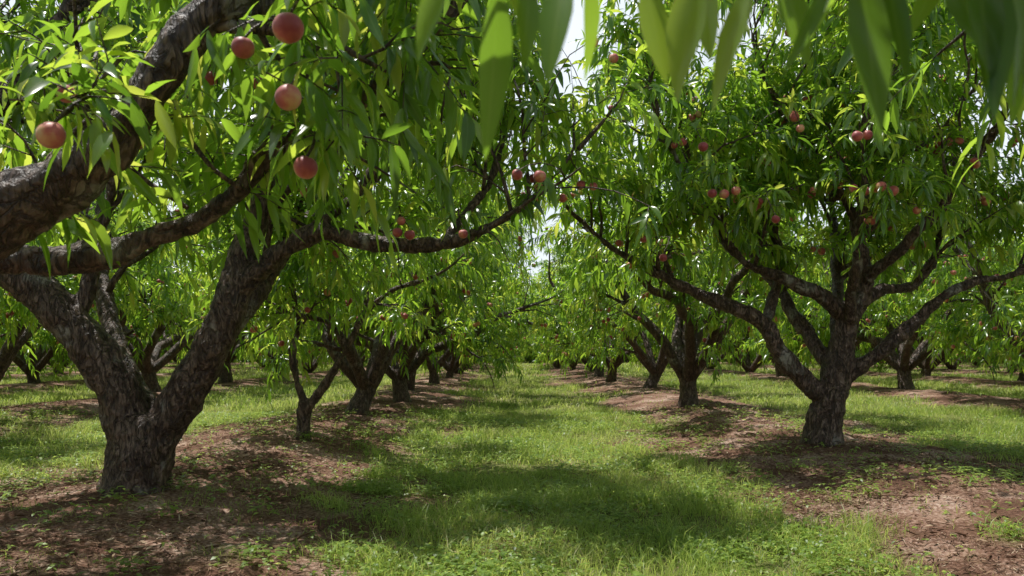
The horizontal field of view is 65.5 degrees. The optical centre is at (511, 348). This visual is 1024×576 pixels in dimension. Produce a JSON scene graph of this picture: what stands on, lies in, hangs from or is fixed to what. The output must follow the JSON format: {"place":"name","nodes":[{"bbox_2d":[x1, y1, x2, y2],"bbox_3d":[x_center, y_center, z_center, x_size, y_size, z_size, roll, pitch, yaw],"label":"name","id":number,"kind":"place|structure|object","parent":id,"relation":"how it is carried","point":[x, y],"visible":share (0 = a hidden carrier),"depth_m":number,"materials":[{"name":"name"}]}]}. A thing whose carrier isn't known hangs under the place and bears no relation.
{"place":"outdoors","nodes":[
{"label":"outdoors","id":0,"kind":"place"},
{"bbox_2d":[0,355,1023,575],"bbox_3d":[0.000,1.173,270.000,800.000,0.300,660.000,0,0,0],"label":"ground","id":1,"kind":"structure","parent":0,"point":[1016,512],"depth_m":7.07,"materials":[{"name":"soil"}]},
{"bbox_2d":[0,119,64,302],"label":"peach tree","id":2,"kind":"object","parent":1,"relation":"on","point":[2,294],"visible":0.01,"depth_m":10.88,"materials":[{"name":"green plant"}]},
{"bbox_2d":[0,200,154,381],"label":"peach tree","id":3,"kind":"object","parent":1,"relation":"on","point":[20,321],"visible":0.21,"depth_m":14.02,"materials":[{"name":"green plant"}]},
{"bbox_2d":[26,199,235,391],"bbox_3d":[-9.040,-1.558,20.249,7.114,5.661,6.959,0,0,35],"label":"peach tree","id":4,"kind":"object","parent":1,"relation":"on","point":[159,308],"visible":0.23,"depth_m":18.60,"materials":[{"name":"green plant"}]},
{"bbox_2d":[126,210,305,382],"bbox_3d":[-9.439,-1.778,25.773,7.228,6.147,8.388,0,0,-11],"label":"peach tree","id":5,"kind":"object","parent":1,"relation":"on","point":[226,376],"visible":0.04,"depth_m":25.39,"materials":[{"name":"green plant"}]},
{"bbox_2d":[0,0,545,276],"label":"peach tree","id":6,"kind":"object","parent":1,"relation":"on","point":[80,166],"visible":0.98,"depth_m":2.64,"materials":[{"name":"green plant"}]},
{"bbox_2d":[158,131,502,440],"bbox_3d":[-2.223,-1.010,9.743,4.264,4.741,2.527,0,0,0],"label":"peach tree","id":7,"kind":"object","parent":1,"relation":"on","point":[293,269],"visible":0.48,"depth_m":9.55,"materials":[{"name":"green plant"}]},
{"bbox_2d":[0,0,701,496],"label":"peach tree","id":8,"kind":"object","parent":1,"relation":"on","point":[144,428],"visible":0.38,"depth_m":6.00,"materials":[{"name":"green plant"}]},
{"bbox_2d":[181,116,554,414],"bbox_3d":[-2.654,-1.802,13.597,5.935,6.157,7.788,0,0,36],"label":"peach tree","id":9,"kind":"object","parent":1,"relation":"on","point":[366,382],"visible":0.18,"depth_m":13.22,"materials":[{"name":"green plant"}]},
{"bbox_2d":[301,176,543,390],"bbox_3d":[-2.582,-1.666,20.847,6.783,5.888,7.870,0,0,-33],"label":"peach tree","id":10,"kind":"object","parent":1,"relation":"on","point":[410,382],"visible":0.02,"depth_m":20.73,"materials":[{"name":"green plant"}]},
{"bbox_2d":[255,178,606,402],"bbox_3d":[-1.956,-1.342,16.706,6.125,5.230,6.261,0,0,28],"label":"peach tree","id":11,"kind":"object","parent":1,"relation":"on","point":[462,339],"visible":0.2,"depth_m":16.66,"materials":[{"name":"green plant"}]},
{"bbox_2d":[362,229,528,383],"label":"peach tree","id":12,"kind":"object","parent":1,"relation":"on","point":[433,375],"visible":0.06,"depth_m":25.18,"materials":[{"name":"green plant"}]},
{"bbox_2d":[0,361,1023,575],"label":"grass","id":13,"kind":"structure","parent":1,"relation":"on","point":[671,532],"depth_m":7.19,"materials":[{"name":"green plant"}]},
{"bbox_2d":[0,209,1023,382],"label":"distant orchard trees","id":14,"kind":"object","parent":1,"relation":"on","point":[751,355],"visible":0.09,"depth_m":31.28,"materials":[{"name":"green plant"}]},
{"bbox_2d":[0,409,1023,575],"bbox_3d":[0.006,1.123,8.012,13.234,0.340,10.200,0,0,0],"label":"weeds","id":15,"kind":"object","parent":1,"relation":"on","point":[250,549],"visible":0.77,"depth_m":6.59,"materials":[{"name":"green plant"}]},
{"bbox_2d":[516,247,630,376],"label":"peach tree","id":16,"kind":"object","parent":1,"relation":"on","point":[599,372],"visible":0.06,"depth_m":31.68,"materials":[{"name":"green plant"}]},
{"bbox_2d":[481,231,672,382],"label":"peach tree","id":17,"kind":"object","parent":1,"relation":"on","point":[617,363],"visible":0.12,"depth_m":26.05,"materials":[{"name":"green plant"}]},
{"bbox_2d":[547,210,747,388],"bbox_3d":[3.868,-1.543,22.078,7.243,5.587,5.520,0,0,-17],"label":"peach tree","id":18,"kind":"object","parent":1,"relation":"on","point":[632,333],"visible":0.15,"depth_m":21.20,"materials":[{"name":"green plant"}]},
{"bbox_2d":[522,133,856,407],"bbox_3d":[3.398,-1.860,14.650,6.081,6.261,7.556,0,0,-8],"label":"peach tree","id":19,"kind":"object","parent":1,"relation":"on","point":[680,352],"visible":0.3,"depth_m":14.61,"materials":[{"name":"green plant"}]},
{"bbox_2d":[416,0,1023,196],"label":"peach tree","id":20,"kind":"object","parent":1,"relation":"on","point":[993,30],"visible":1,"depth_m":0.87,"materials":[{"name":"green plant"}]},
{"bbox_2d":[515,0,1023,446],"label":"peach tree","id":21,"kind":"object","parent":1,"relation":"on","point":[807,155],"visible":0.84,"depth_m":8.77,"materials":[{"name":"green plant"}]},
{"bbox_2d":[777,202,1023,389],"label":"peach tree","id":22,"kind":"object","parent":1,"relation":"on","point":[903,363],"visible":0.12,"depth_m":21.28,"materials":[{"name":"green plant"}]},
{"bbox_2d":[881,134,1023,371],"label":"peach tree","id":23,"kind":"object","parent":1,"relation":"on","point":[1004,312],"visible":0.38,"depth_m":16.70,"materials":[{"name":"green plant"}]},
{"bbox_2d":[1001,236,1023,254],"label":"peach tree","id":24,"kind":"object","parent":1,"relation":"on","point":[1022,246],"visible":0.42,"depth_m":11.52,"materials":[{"name":"green plant"}]},
{"bbox_2d":[0,0,1023,291],"label":"sky","id":25,"kind":"structure","parent":0,"point":[577,19],"materials":[{"name":"white"}]}
]}

